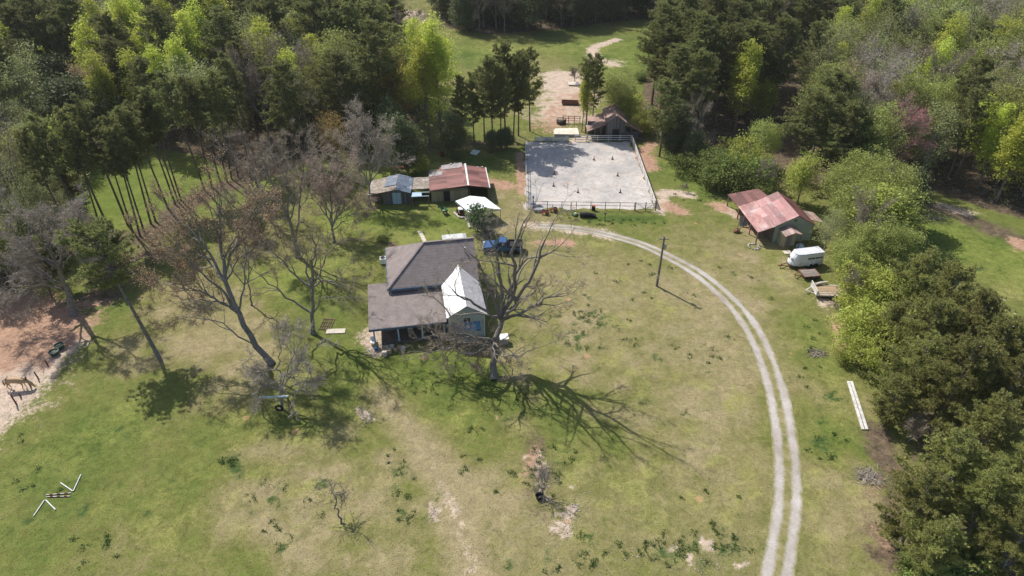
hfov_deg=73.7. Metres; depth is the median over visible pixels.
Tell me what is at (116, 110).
pine tree
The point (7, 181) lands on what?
leafy tree
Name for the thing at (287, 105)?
pine tree
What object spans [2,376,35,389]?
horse
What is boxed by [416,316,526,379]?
dead branches
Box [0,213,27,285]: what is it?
leafy tree
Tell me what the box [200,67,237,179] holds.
pine tree
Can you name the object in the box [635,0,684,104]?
pine tree
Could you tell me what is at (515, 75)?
pine tree
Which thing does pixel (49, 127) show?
leafy tree
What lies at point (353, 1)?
pine tree
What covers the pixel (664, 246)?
utility pole
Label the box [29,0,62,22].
pine tree
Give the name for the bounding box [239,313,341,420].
bare tree
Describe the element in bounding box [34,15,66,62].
poplar tree
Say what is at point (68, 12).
pine tree
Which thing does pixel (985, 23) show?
tree
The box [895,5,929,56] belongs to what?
bare tree
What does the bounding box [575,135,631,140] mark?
board fence
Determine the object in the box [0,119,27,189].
leafy tree
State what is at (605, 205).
pipe fence
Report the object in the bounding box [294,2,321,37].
pine tree
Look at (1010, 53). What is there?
budding tree
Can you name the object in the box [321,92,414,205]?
budding tree
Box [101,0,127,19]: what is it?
poplar tree
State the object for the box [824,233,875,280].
leafy tree
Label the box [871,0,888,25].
pine tree
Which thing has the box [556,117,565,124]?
hay feeder
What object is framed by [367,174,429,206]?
old shed
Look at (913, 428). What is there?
bare shrub
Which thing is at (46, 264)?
pine tree
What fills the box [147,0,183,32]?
poplar tree
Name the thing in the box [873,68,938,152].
leafy tree
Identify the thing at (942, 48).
poplar tree
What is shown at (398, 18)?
bare tree
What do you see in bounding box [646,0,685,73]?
pine tree
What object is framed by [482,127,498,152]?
evergreen tree
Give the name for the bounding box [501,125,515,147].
evergreen tree
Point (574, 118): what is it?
paddock gate
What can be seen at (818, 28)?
pine tree
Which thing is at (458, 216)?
wall
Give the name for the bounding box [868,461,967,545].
pine tree
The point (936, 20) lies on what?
leafy tree
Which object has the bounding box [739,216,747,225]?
leaning panel
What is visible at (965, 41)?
leafy tree
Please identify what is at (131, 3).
poplar tree
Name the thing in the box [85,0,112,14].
leafy tree
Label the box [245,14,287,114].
poplar tree
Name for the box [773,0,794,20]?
bare tree
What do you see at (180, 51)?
poplar tree
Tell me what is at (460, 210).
riding mower
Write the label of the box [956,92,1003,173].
poplar tree
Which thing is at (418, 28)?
poplar tree
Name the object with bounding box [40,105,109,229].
pine tree
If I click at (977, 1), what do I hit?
leafy tree
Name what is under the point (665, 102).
pine tree
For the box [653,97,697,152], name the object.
evergreen tree
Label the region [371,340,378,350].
potted plant
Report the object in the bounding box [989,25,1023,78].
leafy tree
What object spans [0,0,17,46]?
pine tree
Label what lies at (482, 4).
bare tree
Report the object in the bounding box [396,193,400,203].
door
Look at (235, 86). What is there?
pine tree
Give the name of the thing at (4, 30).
poplar tree
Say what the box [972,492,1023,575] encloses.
pine tree
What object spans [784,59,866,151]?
leafy tree
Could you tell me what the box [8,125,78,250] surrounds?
pine tree
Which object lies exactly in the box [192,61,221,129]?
leafy tree
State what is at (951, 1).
leafy tree
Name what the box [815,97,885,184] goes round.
pine tree
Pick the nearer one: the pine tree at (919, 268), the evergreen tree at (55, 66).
the pine tree at (919, 268)
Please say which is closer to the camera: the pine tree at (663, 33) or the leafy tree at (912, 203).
the leafy tree at (912, 203)
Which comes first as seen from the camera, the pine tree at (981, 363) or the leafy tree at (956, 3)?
the pine tree at (981, 363)
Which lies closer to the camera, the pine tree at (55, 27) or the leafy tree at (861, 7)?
the pine tree at (55, 27)
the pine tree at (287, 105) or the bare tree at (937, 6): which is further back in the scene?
the bare tree at (937, 6)
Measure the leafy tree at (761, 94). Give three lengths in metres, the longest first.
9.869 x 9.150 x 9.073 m
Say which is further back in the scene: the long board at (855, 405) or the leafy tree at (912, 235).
the leafy tree at (912, 235)
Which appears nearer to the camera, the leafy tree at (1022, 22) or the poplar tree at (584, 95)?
the poplar tree at (584, 95)
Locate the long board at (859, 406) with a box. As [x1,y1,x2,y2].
[850,381,867,429]
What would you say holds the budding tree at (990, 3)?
on the ground at (976, 228)
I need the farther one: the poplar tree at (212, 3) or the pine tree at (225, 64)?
the poplar tree at (212, 3)
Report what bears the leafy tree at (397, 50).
on the ground at (976, 228)
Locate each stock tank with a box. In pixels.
[48,348,58,356]
[53,342,63,349]
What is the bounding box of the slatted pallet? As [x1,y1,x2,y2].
[318,318,334,329]
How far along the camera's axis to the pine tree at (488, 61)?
115.81 m
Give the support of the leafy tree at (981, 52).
on the ground at (976, 228)
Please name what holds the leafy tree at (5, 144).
on the ground at (976, 228)
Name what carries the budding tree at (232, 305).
on the ground at (976, 228)
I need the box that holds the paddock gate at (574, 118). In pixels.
[565,116,580,123]
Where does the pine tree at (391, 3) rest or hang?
on the ground at (976, 228)
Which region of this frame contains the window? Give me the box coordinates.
[463,317,470,321]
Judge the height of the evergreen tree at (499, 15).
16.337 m
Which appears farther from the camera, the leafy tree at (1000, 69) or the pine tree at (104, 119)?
the leafy tree at (1000, 69)
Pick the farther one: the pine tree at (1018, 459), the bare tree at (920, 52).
the bare tree at (920, 52)
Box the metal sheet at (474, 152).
[470,150,479,154]
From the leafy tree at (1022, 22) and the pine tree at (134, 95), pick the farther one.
the leafy tree at (1022, 22)
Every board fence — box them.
[534,137,568,141]
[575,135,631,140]
[631,135,655,207]
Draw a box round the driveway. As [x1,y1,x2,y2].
[537,223,802,575]
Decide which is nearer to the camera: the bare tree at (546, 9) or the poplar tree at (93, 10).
the poplar tree at (93, 10)
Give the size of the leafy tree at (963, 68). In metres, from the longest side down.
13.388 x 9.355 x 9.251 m
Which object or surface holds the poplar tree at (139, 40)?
on the ground at (976, 228)
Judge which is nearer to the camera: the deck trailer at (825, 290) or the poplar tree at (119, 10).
the deck trailer at (825, 290)
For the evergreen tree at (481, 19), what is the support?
on the ground at (976, 228)
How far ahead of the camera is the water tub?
104.35 m
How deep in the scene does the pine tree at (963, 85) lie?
110.20 m
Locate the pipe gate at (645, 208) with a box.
[635,202,656,210]
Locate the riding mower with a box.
[457,207,464,214]
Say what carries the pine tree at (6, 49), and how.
on the ground at (976, 228)
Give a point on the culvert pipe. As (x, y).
(587, 214)
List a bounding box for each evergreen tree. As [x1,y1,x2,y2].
[24,70,136,154]
[31,49,83,105]
[199,20,258,70]
[218,67,266,117]
[246,213,270,240]
[277,32,316,100]
[327,49,378,115]
[366,90,410,149]
[377,111,431,175]
[424,0,443,13]
[432,0,455,19]
[434,113,468,159]
[443,0,481,31]
[470,0,485,21]
[479,0,518,25]
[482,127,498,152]
[494,127,507,151]
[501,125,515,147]
[507,0,553,29]
[629,0,655,13]
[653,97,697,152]
[657,125,687,160]
[679,128,713,157]
[754,36,786,88]
[896,164,941,226]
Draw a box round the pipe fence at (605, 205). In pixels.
[533,201,634,209]
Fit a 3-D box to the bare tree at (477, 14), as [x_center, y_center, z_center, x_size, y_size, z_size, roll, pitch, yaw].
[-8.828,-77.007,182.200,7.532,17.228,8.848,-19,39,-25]
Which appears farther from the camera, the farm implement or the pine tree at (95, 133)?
the farm implement
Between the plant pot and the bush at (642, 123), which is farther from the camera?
the bush at (642, 123)
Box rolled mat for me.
[815,281,827,284]
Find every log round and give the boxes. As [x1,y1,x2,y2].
[382,350,386,356]
[386,347,391,353]
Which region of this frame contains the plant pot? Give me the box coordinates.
[535,492,542,499]
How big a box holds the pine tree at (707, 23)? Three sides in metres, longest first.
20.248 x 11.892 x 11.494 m
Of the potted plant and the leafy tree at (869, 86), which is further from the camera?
the leafy tree at (869, 86)
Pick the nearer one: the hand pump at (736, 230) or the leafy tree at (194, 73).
the hand pump at (736, 230)
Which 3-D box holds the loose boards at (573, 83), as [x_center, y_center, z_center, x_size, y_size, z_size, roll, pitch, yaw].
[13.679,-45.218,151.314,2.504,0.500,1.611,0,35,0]
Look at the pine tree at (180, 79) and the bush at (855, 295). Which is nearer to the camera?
the bush at (855, 295)
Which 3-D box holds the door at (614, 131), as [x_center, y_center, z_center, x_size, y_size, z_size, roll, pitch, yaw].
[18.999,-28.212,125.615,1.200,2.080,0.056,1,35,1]
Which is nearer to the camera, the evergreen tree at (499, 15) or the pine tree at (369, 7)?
the pine tree at (369, 7)
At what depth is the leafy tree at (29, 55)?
130.36 m
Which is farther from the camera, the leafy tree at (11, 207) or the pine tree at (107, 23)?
the pine tree at (107, 23)
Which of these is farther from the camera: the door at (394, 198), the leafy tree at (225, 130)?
the leafy tree at (225, 130)
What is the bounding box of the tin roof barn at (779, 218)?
[726,188,822,249]
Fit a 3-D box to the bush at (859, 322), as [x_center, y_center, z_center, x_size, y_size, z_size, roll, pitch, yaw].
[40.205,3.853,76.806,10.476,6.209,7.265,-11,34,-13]
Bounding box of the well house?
[499,333,508,344]
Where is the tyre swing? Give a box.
[259,395,292,417]
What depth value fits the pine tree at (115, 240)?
86.79 m
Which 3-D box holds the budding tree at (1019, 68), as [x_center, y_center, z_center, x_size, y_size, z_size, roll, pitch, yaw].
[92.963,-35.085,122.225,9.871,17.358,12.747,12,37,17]
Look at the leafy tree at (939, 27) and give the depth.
136.62 m
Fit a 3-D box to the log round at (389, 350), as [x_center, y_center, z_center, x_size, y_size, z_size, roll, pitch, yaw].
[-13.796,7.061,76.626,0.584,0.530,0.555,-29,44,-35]
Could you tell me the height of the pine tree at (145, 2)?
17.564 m
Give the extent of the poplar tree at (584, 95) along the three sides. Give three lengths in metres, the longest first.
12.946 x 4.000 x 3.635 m
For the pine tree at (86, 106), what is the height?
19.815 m
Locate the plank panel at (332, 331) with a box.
[326,328,345,333]
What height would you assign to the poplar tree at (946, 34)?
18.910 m
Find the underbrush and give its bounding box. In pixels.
[2,1,1021,247]
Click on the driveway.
(780, 553)
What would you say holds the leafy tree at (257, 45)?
on the ground at (976, 228)
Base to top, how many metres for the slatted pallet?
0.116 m
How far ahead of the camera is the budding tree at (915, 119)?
104.71 m
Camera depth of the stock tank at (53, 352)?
76.24 m
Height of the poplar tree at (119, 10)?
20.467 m
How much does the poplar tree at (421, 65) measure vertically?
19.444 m
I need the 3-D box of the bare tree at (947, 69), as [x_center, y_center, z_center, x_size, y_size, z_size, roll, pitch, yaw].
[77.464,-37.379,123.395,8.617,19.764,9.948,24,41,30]
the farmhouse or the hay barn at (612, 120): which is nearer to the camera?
the farmhouse
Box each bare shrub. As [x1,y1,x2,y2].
[462,209,516,239]
[568,65,581,81]
[897,407,932,441]
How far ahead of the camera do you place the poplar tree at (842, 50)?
129.12 m
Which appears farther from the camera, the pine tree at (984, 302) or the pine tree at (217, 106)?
the pine tree at (217, 106)
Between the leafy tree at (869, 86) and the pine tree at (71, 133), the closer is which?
the pine tree at (71, 133)
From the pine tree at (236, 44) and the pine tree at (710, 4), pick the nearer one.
the pine tree at (236, 44)
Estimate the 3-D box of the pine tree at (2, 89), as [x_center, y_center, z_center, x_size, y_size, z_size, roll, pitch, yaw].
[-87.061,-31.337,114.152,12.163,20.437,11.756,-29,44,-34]
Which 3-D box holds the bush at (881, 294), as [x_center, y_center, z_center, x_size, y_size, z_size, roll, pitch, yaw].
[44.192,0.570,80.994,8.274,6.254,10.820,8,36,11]
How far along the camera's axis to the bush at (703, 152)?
112.20 m
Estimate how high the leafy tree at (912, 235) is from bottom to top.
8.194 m
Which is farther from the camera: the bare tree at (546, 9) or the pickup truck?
the bare tree at (546, 9)
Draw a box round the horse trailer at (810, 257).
[778,246,824,267]
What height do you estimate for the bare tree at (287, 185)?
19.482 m
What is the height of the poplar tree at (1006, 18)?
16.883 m
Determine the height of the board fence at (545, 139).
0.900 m
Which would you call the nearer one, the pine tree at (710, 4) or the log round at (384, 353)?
the log round at (384, 353)
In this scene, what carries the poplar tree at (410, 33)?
on the ground at (976, 228)
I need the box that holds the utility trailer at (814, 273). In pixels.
[794,268,820,280]
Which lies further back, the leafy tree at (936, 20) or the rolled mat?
the leafy tree at (936, 20)
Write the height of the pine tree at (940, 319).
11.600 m
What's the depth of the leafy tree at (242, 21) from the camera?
147.00 m
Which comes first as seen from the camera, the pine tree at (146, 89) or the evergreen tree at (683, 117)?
the pine tree at (146, 89)
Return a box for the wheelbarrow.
[439,206,447,213]
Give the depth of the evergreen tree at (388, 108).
117.36 m
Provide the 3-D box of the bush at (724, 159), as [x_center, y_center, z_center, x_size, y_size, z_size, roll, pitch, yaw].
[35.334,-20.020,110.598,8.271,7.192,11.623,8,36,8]
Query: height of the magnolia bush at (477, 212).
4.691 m
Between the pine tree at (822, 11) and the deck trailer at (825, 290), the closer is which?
the deck trailer at (825, 290)
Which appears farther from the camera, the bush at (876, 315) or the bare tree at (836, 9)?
the bare tree at (836, 9)
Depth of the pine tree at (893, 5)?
143.35 m
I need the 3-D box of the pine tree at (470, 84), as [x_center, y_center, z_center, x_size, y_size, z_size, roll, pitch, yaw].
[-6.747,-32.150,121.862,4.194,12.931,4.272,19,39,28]
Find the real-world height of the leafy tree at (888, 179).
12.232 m
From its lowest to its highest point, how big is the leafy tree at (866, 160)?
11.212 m
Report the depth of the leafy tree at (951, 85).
116.62 m
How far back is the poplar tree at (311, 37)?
128.94 m
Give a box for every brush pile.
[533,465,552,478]
[806,346,829,358]
[849,464,889,488]
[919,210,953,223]
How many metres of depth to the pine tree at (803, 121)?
105.81 m
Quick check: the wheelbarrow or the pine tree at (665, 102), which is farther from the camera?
the pine tree at (665, 102)
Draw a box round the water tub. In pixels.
[532,205,543,211]
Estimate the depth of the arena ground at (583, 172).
113.99 m
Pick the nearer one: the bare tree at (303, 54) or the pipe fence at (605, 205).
the pipe fence at (605, 205)
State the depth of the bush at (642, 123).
126.02 m
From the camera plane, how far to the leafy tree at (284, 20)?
148.50 m
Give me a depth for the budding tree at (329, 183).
94.83 m
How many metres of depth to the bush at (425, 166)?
113.55 m
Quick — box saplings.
[5,5,1023,241]
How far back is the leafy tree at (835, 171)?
96.91 m
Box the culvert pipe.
[580,212,595,217]
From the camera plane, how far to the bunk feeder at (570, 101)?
140.93 m
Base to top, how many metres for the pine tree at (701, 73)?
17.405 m
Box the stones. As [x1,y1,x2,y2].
[29,243,788,574]
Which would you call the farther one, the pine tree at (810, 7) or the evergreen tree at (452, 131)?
the pine tree at (810, 7)
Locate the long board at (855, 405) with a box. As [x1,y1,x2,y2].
[847,381,863,429]
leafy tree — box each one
[0,54,44,115]
[0,97,32,157]
[0,97,42,126]
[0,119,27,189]
[0,124,54,203]
[0,150,36,208]
[0,158,58,234]
[0,186,28,245]
[0,191,58,259]
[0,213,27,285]
[2,38,52,114]
[2,118,50,170]
[7,149,91,206]
[41,186,96,236]
[46,111,85,168]
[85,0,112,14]
[154,53,209,142]
[188,48,214,96]
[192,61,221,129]
[193,83,256,153]
[220,28,304,129]
[234,8,282,31]
[241,21,256,51]
[255,0,316,39]
[261,6,304,38]
[299,67,344,126]
[300,22,368,125]
[308,109,347,169]
[329,44,377,127]
[342,0,390,30]
[361,33,417,102]
[369,53,420,121]
[600,67,637,107]
[741,74,781,123]
[743,117,792,157]
[778,146,828,203]
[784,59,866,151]
[786,0,804,31]
[794,37,869,101]
[798,50,863,102]
[803,19,871,82]
[808,206,853,250]
[811,83,892,141]
[817,159,875,223]
[821,10,870,59]
[821,18,864,59]
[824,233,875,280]
[825,178,896,236]
[829,0,872,20]
[829,211,906,273]
[832,143,894,184]
[834,175,932,251]
[846,28,920,73]
[847,97,913,168]
[848,5,900,63]
[851,0,871,19]
[854,8,926,71]
[854,66,885,109]
[861,149,927,205]
[867,182,931,236]
[870,52,915,98]
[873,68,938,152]
[873,220,932,269]
[882,26,926,66]
[884,0,919,32]
[894,0,935,43]
[894,54,931,83]
[896,69,950,151]
[900,89,955,163]
[905,98,965,170]
[906,0,947,33]
[910,0,976,39]
[912,5,965,73]
[918,0,967,35]
[926,56,975,99]
[926,68,963,126]
[932,0,977,16]
[939,2,985,60]
[947,25,1020,116]
[952,72,996,142]
[956,64,1023,163]
[957,27,983,60]
[962,54,1020,108]
[963,1,993,21]
[966,0,981,15]
[972,0,1013,17]
[974,0,1023,25]
[981,74,1023,183]
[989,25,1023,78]
[1010,10,1023,38]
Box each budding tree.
[60,49,117,94]
[120,144,302,365]
[146,222,192,287]
[283,144,379,241]
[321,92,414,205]
[553,0,575,27]
[832,40,926,115]
[838,58,893,100]
[851,29,921,104]
[877,91,936,171]
[963,35,1023,81]
[971,0,1023,25]
[980,0,1021,25]
[1011,50,1023,90]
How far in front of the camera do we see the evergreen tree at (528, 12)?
183.15 m
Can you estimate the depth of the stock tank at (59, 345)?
77.20 m
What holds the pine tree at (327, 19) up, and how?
on the ground at (976, 228)
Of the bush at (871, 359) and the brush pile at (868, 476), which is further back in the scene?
the bush at (871, 359)
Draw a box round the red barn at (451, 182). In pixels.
[429,163,489,201]
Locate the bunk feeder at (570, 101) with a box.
[562,99,578,104]
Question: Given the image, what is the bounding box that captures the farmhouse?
[368,233,486,344]
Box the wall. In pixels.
[453,211,470,228]
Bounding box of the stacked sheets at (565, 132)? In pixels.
[553,128,579,136]
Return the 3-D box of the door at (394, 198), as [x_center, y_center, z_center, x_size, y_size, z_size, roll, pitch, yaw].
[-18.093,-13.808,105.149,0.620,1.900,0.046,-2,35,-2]
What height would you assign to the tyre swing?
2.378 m
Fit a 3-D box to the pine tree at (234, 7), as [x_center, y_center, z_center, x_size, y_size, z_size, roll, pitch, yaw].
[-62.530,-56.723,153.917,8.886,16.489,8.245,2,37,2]
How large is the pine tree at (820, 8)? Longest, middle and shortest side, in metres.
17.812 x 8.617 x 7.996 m
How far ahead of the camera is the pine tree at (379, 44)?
118.17 m
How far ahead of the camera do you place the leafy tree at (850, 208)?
92.33 m
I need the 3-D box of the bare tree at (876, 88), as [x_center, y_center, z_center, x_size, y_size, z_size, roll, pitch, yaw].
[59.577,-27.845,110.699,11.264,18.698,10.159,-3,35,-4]
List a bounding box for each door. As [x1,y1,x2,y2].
[392,193,396,203]
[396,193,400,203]
[443,191,449,200]
[612,129,618,138]
[785,235,792,245]
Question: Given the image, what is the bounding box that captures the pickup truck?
[483,237,522,253]
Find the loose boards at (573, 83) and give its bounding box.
[568,82,578,85]
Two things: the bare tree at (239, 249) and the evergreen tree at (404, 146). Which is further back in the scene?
the evergreen tree at (404, 146)
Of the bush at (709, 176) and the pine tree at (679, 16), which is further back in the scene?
the pine tree at (679, 16)
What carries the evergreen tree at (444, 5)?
on the ground at (976, 228)
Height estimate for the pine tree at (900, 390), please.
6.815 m
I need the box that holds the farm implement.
[550,205,557,212]
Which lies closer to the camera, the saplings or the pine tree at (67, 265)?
the pine tree at (67, 265)
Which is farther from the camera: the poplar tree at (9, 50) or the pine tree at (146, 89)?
the poplar tree at (9, 50)
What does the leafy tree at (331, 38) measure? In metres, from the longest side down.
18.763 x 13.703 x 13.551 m
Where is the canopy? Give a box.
[455,196,500,220]
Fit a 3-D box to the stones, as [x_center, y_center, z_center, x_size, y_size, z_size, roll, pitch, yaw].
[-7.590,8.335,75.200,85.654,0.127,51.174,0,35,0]
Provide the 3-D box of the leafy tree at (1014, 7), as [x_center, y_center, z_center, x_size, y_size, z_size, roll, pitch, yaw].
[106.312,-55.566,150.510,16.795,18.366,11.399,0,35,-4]
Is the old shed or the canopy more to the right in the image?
the canopy
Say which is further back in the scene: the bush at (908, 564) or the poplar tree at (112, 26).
the poplar tree at (112, 26)
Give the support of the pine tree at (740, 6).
on the ground at (976, 228)
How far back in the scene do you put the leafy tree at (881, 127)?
102.95 m
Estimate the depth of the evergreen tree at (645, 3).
201.41 m
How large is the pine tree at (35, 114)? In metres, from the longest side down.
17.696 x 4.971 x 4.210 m
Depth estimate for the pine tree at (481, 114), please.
120.20 m
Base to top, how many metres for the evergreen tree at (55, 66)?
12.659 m
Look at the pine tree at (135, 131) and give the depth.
93.63 m
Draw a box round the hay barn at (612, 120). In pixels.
[585,103,643,141]
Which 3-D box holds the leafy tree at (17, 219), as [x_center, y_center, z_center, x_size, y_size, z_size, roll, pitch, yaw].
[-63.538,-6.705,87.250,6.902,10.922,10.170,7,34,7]
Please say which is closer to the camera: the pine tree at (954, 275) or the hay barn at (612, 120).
the pine tree at (954, 275)
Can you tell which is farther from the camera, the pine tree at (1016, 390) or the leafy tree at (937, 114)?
the leafy tree at (937, 114)
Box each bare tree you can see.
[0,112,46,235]
[0,180,114,322]
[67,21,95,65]
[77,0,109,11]
[202,118,289,216]
[208,31,298,151]
[209,181,247,237]
[221,215,273,305]
[233,25,278,104]
[233,207,376,334]
[235,118,351,258]
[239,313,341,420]
[245,9,323,126]
[266,61,319,152]
[313,477,357,523]
[392,0,432,38]
[399,180,593,391]
[400,8,444,54]
[468,0,488,32]
[476,0,497,27]
[482,0,513,30]
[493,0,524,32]
[520,451,565,504]
[543,0,555,24]
[683,89,716,139]
[755,152,779,184]
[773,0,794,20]
[827,3,860,20]
[834,40,877,83]
[836,257,867,295]
[837,184,900,241]
[849,64,920,139]
[891,24,935,71]
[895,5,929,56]
[904,0,943,36]
[917,24,978,131]
[985,69,1021,110]
[990,37,1023,83]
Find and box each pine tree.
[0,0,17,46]
[0,0,40,92]
[0,28,24,113]
[0,58,31,120]
[1,37,22,96]
[6,0,74,68]
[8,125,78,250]
[19,113,80,224]
[19,245,58,297]
[21,112,82,216]
[26,230,78,277]
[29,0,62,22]
[40,0,97,53]
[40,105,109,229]
[41,8,83,76]
[52,166,91,219]
[52,216,162,361]
[55,121,98,217]
[63,92,128,225]
[69,217,126,271]
[79,11,139,93]
[84,118,133,233]
[92,113,140,236]
[95,34,130,102]
[98,122,145,236]
[107,105,151,223]
[112,110,155,221]
[114,99,168,208]
[121,54,169,148]
[127,92,175,204]
[132,93,178,202]
[135,7,189,111]
[136,0,170,22]
[136,85,181,200]
[138,4,181,40]
[149,70,204,190]
[163,0,185,18]
[171,0,206,59]
[174,75,211,182]
[178,76,221,186]
[190,4,250,68]
[195,75,227,182]
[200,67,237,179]
[208,81,241,176]
[210,50,249,166]
[216,35,269,140]
[221,0,246,27]
[221,63,256,161]
[230,0,252,27]
[240,0,294,43]
[242,0,267,23]
[259,0,291,9]
[259,56,317,166]
[283,0,307,35]
[286,0,328,59]
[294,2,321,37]
[309,48,368,145]
[312,0,343,47]
[315,0,350,50]
[326,0,379,57]
[333,2,365,49]
[342,17,408,102]
[343,0,375,41]
[354,0,392,92]
[373,20,410,60]
[376,0,409,41]
[450,74,471,129]
[459,71,480,141]
[470,66,491,141]
[473,54,504,148]
[482,41,524,128]
[487,63,515,148]
[505,54,530,136]
[507,50,532,135]
[520,46,546,130]
[578,53,598,132]
[589,52,607,115]
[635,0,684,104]
[645,5,683,92]
[645,22,684,111]
[645,76,686,156]
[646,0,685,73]
[650,42,696,107]
[666,9,726,105]
[676,0,704,65]
[676,7,708,99]
[679,35,710,112]
[680,48,721,129]
[700,0,734,60]
[701,0,725,37]
[707,21,753,121]
[708,0,765,106]
[726,16,773,117]
[727,2,758,90]
[735,0,771,84]
[749,22,777,107]
[751,0,788,33]
[760,12,809,117]
[775,86,848,159]
[791,0,825,49]
[793,17,835,110]
[795,0,830,48]
[799,67,868,169]
[810,126,852,193]
[814,0,843,23]
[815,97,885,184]
[817,0,841,22]
[828,0,860,30]
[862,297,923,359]
[867,371,921,428]
[868,329,950,406]
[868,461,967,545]
[870,245,944,311]
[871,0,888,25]
[876,0,908,45]
[878,506,979,575]
[882,20,907,63]
[888,290,963,376]
[889,424,997,519]
[905,258,985,332]
[909,326,1008,433]
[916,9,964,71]
[925,388,1023,495]
[930,285,1012,384]
[938,451,1023,559]
[941,53,1000,159]
[943,84,994,181]
[953,306,1023,411]
[954,349,1023,453]
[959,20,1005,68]
[962,14,996,50]
[968,429,1023,535]
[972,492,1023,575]
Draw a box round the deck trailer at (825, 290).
[805,280,841,299]
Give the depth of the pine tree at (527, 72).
120.86 m
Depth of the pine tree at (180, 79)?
100.94 m
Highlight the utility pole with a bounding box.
[655,236,668,286]
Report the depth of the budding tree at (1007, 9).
152.09 m
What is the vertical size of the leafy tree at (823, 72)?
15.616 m
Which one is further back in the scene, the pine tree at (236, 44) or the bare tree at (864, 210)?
the pine tree at (236, 44)
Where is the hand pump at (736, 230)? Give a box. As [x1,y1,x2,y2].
[734,221,740,232]
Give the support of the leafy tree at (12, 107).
on the ground at (976, 228)
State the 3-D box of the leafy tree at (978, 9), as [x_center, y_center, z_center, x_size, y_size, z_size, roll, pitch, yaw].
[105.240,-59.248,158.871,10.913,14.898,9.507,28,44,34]
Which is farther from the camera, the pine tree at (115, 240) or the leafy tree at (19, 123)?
the leafy tree at (19, 123)
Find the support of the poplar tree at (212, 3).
on the ground at (976, 228)
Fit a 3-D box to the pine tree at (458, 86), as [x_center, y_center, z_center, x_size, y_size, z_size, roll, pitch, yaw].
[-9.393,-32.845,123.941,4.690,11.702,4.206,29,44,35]
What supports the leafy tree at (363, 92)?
on the ground at (976, 228)
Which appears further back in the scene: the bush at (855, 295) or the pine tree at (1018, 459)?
the bush at (855, 295)
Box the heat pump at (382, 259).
[380,256,385,263]
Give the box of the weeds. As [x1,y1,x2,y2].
[12,24,847,573]
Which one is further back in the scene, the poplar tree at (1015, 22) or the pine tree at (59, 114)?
the poplar tree at (1015, 22)
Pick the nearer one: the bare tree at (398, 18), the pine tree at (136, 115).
the pine tree at (136, 115)
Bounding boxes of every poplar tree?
[0,17,23,91]
[0,28,25,82]
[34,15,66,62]
[65,13,111,101]
[76,46,121,121]
[77,0,120,88]
[96,10,129,53]
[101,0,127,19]
[105,0,137,44]
[113,26,151,79]
[115,46,152,118]
[123,0,155,36]
[129,12,155,57]
[140,41,176,122]
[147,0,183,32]
[160,32,199,127]
[170,9,209,74]
[180,0,216,68]
[191,0,237,26]
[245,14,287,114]
[273,47,309,137]
[301,32,320,92]
[394,16,431,117]
[394,33,442,141]
[412,21,424,47]
[415,10,461,135]
[576,68,594,131]
[723,36,766,130]
[828,40,851,70]
[832,5,853,31]
[856,0,888,35]
[918,35,958,84]
[920,10,971,74]
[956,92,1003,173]
[973,100,1018,188]
[976,13,1015,49]
[987,101,1023,201]
[994,17,1023,60]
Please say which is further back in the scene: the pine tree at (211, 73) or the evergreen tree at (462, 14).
the evergreen tree at (462, 14)
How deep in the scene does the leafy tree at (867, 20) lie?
141.13 m
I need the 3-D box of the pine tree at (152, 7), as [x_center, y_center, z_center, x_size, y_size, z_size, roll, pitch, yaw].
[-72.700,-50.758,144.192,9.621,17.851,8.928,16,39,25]
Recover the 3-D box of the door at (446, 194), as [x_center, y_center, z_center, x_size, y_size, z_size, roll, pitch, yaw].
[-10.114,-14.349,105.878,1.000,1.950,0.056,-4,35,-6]
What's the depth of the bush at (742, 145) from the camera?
111.31 m
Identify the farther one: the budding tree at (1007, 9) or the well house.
the budding tree at (1007, 9)
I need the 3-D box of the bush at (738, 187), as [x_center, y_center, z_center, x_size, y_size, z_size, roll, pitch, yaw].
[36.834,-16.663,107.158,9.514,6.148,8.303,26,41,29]
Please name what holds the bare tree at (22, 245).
on the ground at (976, 228)
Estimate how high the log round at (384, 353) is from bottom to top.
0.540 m
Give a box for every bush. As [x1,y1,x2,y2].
[375,234,388,243]
[412,151,430,172]
[465,201,491,231]
[608,93,649,126]
[627,106,657,133]
[633,70,650,79]
[666,140,729,177]
[679,142,712,169]
[694,155,734,191]
[705,141,754,186]
[711,158,775,197]
[713,129,778,173]
[715,149,783,192]
[822,296,914,348]
[828,328,895,376]
[830,248,897,309]
[833,280,886,316]
[838,294,944,379]
[852,264,926,314]
[859,341,888,360]
[892,547,953,575]
[904,524,1007,575]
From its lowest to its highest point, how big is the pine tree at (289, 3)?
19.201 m
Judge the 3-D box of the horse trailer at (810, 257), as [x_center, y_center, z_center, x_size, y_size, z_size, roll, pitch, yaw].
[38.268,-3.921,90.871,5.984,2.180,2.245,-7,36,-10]
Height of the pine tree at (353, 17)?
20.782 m
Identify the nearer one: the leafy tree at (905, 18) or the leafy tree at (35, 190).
the leafy tree at (35, 190)
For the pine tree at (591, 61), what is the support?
on the ground at (976, 228)
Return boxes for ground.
[0,0,1023,575]
[523,141,653,209]
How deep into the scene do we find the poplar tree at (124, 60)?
119.00 m
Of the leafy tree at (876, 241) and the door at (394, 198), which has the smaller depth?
the leafy tree at (876, 241)
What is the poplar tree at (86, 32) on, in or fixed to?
on the ground at (976, 228)
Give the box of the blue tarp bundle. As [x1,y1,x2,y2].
[796,243,803,247]

